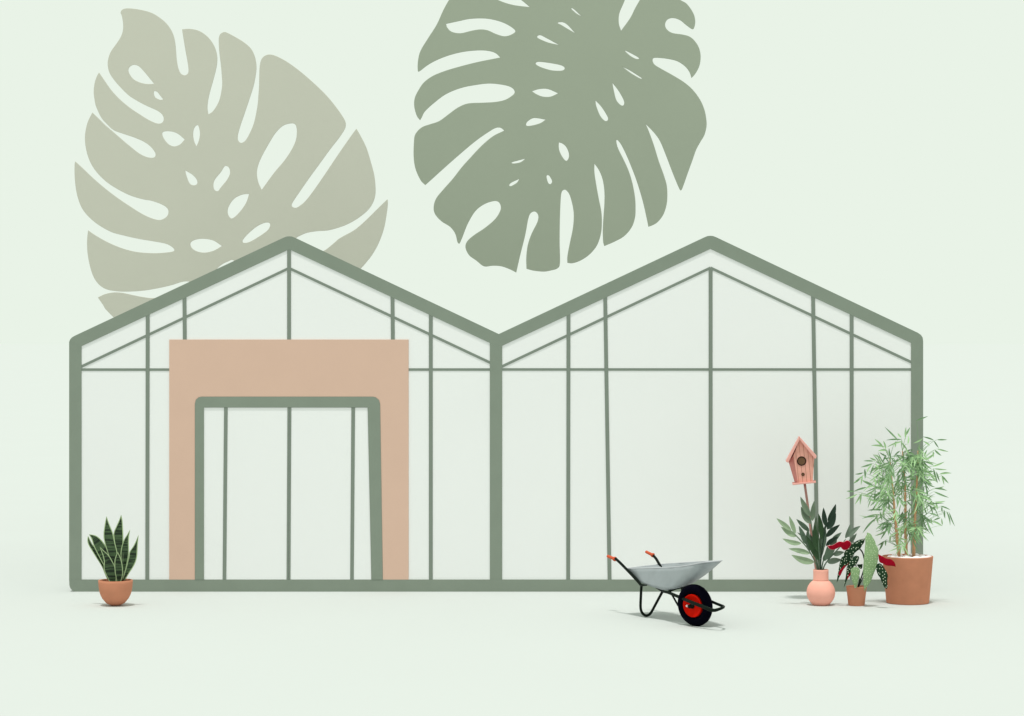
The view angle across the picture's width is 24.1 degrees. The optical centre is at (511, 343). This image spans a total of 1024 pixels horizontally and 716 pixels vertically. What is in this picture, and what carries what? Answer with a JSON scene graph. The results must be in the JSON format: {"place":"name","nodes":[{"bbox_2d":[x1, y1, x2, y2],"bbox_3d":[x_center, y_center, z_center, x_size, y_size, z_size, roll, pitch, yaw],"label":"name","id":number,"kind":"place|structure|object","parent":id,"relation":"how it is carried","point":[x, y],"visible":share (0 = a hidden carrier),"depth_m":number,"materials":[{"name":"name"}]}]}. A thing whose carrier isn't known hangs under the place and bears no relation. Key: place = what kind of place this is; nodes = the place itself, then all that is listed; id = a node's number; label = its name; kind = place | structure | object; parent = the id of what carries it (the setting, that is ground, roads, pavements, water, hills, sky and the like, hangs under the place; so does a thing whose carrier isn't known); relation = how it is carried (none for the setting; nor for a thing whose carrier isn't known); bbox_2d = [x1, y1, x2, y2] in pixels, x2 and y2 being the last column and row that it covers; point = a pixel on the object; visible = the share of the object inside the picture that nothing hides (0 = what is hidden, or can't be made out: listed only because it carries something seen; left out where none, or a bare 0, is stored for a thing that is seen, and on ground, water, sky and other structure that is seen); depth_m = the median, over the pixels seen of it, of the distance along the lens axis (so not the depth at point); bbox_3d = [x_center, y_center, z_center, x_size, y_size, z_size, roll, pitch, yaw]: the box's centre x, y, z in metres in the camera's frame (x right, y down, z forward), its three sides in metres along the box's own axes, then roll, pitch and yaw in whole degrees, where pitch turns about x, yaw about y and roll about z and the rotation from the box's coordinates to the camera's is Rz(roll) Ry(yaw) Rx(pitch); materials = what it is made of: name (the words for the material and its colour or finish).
{"place":"outdoors","nodes":[
{"label":"outdoors","id":0,"kind":"place"},
{"bbox_2d":[74,8,387,316],"bbox_3d":[-4.504,-1.140,38.579,5.027,8.482,0.259,0,0,0],"label":"monstera leaf","id":1,"kind":"object","parent":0,"point":[343,193],"visible":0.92,"depth_m":38.47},
{"bbox_2d":[0,344,1023,715],"bbox_3d":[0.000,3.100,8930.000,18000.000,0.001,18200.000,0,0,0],"label":"ground","id":2,"kind":"structure","parent":0,"point":[954,646],"depth_m":25.49,"materials":[{"name":"white"}]},
{"bbox_2d":[87,516,138,605],"bbox_3d":[-4.722,2.563,28.420,0.427,1.073,0.476,0,0,-40],"label":"potted snake plant","id":3,"kind":"object","parent":2,"relation":"on","point":[116,558],"visible":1,"depth_m":28.39,"materials":[{"name":"green plant"}]},
{"bbox_2d":[69,236,922,591],"bbox_3d":[-0.198,0.876,33.531,10.676,4.448,7.078,0,0,0],"label":"greenhouse","id":4,"kind":"object","parent":2,"relation":"on","point":[289,414],"visible":0.95,"depth_m":30.01,"materials":[{"name":"glass"}]},
{"bbox_2d":[204,407,288,579],"bbox_3d":[-3.317,1.874,30.003,1.066,2.151,0.016,0,0,0],"label":"door","id":5,"kind":"structure","parent":4,"relation":"in","point":[246,450],"depth_m":30.00,"materials":[{"name":"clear glass"}]},
{"bbox_2d":[289,407,370,579],"bbox_3d":[-2.276,1.874,30.003,1.034,2.150,0.016,0,0,0],"label":"door","id":6,"kind":"structure","parent":4,"relation":"in","point":[329,496],"depth_m":30.00,"materials":[{"name":"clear glass"}]},
{"bbox_2d":[607,551,724,625],"bbox_3d":[1.967,2.732,26.997,0.812,0.742,2.214,0,0,-29],"label":"wheelbarrow","id":7,"kind":"object","parent":2,"relation":"on","point":[695,603],"visible":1,"depth_m":26.48,"materials":[{"name":"grey metal"}]},
{"bbox_2d":[786,436,816,568],"bbox_3d":[3.505,2.135,28.950,0.432,2.034,0.300,0,0,0],"label":"birdhouse","id":8,"kind":"object","parent":2,"relation":"on","point":[801,457],"visible":0.86,"depth_m":28.85,"materials":[{"name":"pink wood"}]},
{"bbox_2d":[807,569,834,605],"bbox_3d":[3.662,2.888,28.450,0.338,0.424,0.338,0,0,0],"label":"vase","id":9,"kind":"object","parent":2,"relation":"on","point":[820,590],"visible":1,"depth_m":28.34,"materials":[{"name":"pink ceramic"}]},
{"bbox_2d":[777,516,817,569],"bbox_3d":[3.384,2.416,28.448,0.503,0.746,0.082,0,0,0],"label":"leafy branch","id":10,"kind":"object","parent":9,"relation":"in","point":[786,528],"visible":1,"depth_m":28.45,"materials":[{"name":"green plant"}]},
{"bbox_2d":[797,519,818,569],"bbox_3d":[3.516,2.437,28.505,0.278,0.708,0.055,0,0,5],"label":"leafy branch","id":11,"kind":"object","parent":9,"relation":"in","point":[802,533],"visible":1,"depth_m":28.50,"materials":[{"name":"green plant"}]},
{"bbox_2d":[800,497,823,569],"bbox_3d":[3.569,2.303,28.481,0.285,0.973,0.082,0,0,23],"label":"leafy branch","id":12,"kind":"object","parent":9,"relation":"in","point":[806,512],"visible":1,"depth_m":28.49,"materials":[{"name":"green plant"}]},
{"bbox_2d":[807,514,823,565],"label":"leafy branch","id":13,"kind":"object","parent":9,"relation":"in","point":[814,547],"visible":1,"depth_m":28.39,"materials":[{"name":"green plant"}]},
{"bbox_2d":[820,504,838,569],"bbox_3d":[3.757,2.340,28.361,0.227,0.890,0.124,0,0,0],"label":"leafy branch","id":14,"kind":"object","parent":9,"relation":"in","point":[829,524],"visible":1,"depth_m":28.34,"materials":[{"name":"green plant"}]},
{"bbox_2d":[820,526,841,569],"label":"leafy branch","id":15,"kind":"object","parent":9,"relation":"in","point":[828,554],"visible":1,"depth_m":28.43,"materials":[{"name":"green plant"}]},
{"bbox_2d":[822,525,859,569],"bbox_3d":[3.905,2.464,28.429,0.461,0.648,0.076,0,0,0],"label":"leafy branch","id":16,"kind":"object","parent":9,"relation":"in","point":[850,532],"visible":1,"depth_m":28.43,"materials":[{"name":"green plant"}]},
{"bbox_2d":[827,533,895,605],"bbox_3d":[4.157,2.663,28.323,0.807,0.875,0.369,0,0,21],"label":"potted begonia","id":17,"kind":"object","parent":2,"relation":"on","point":[856,594],"visible":1,"depth_m":28.28,"materials":[{"name":"plant"}]},
{"bbox_2d":[846,416,954,604],"bbox_3d":[4.624,1.983,28.631,1.295,2.234,0.741,0,0,0],"label":"potted bamboo","id":18,"kind":"object","parent":2,"relation":"on","point":[909,579],"visible":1,"depth_m":28.56,"materials":[{"name":"plant"}]},
{"bbox_2d":[0,0,1023,343],"label":"sky","id":19,"kind":"structure","parent":0,"point":[869,152],"materials":[{"name":"white paint"}]},
{"bbox_2d":[414,0,706,271],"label":"monstera leaf","id":20,"kind":"object","parent":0,"point":[592,56],"visible":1,"depth_m":38.47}
]}

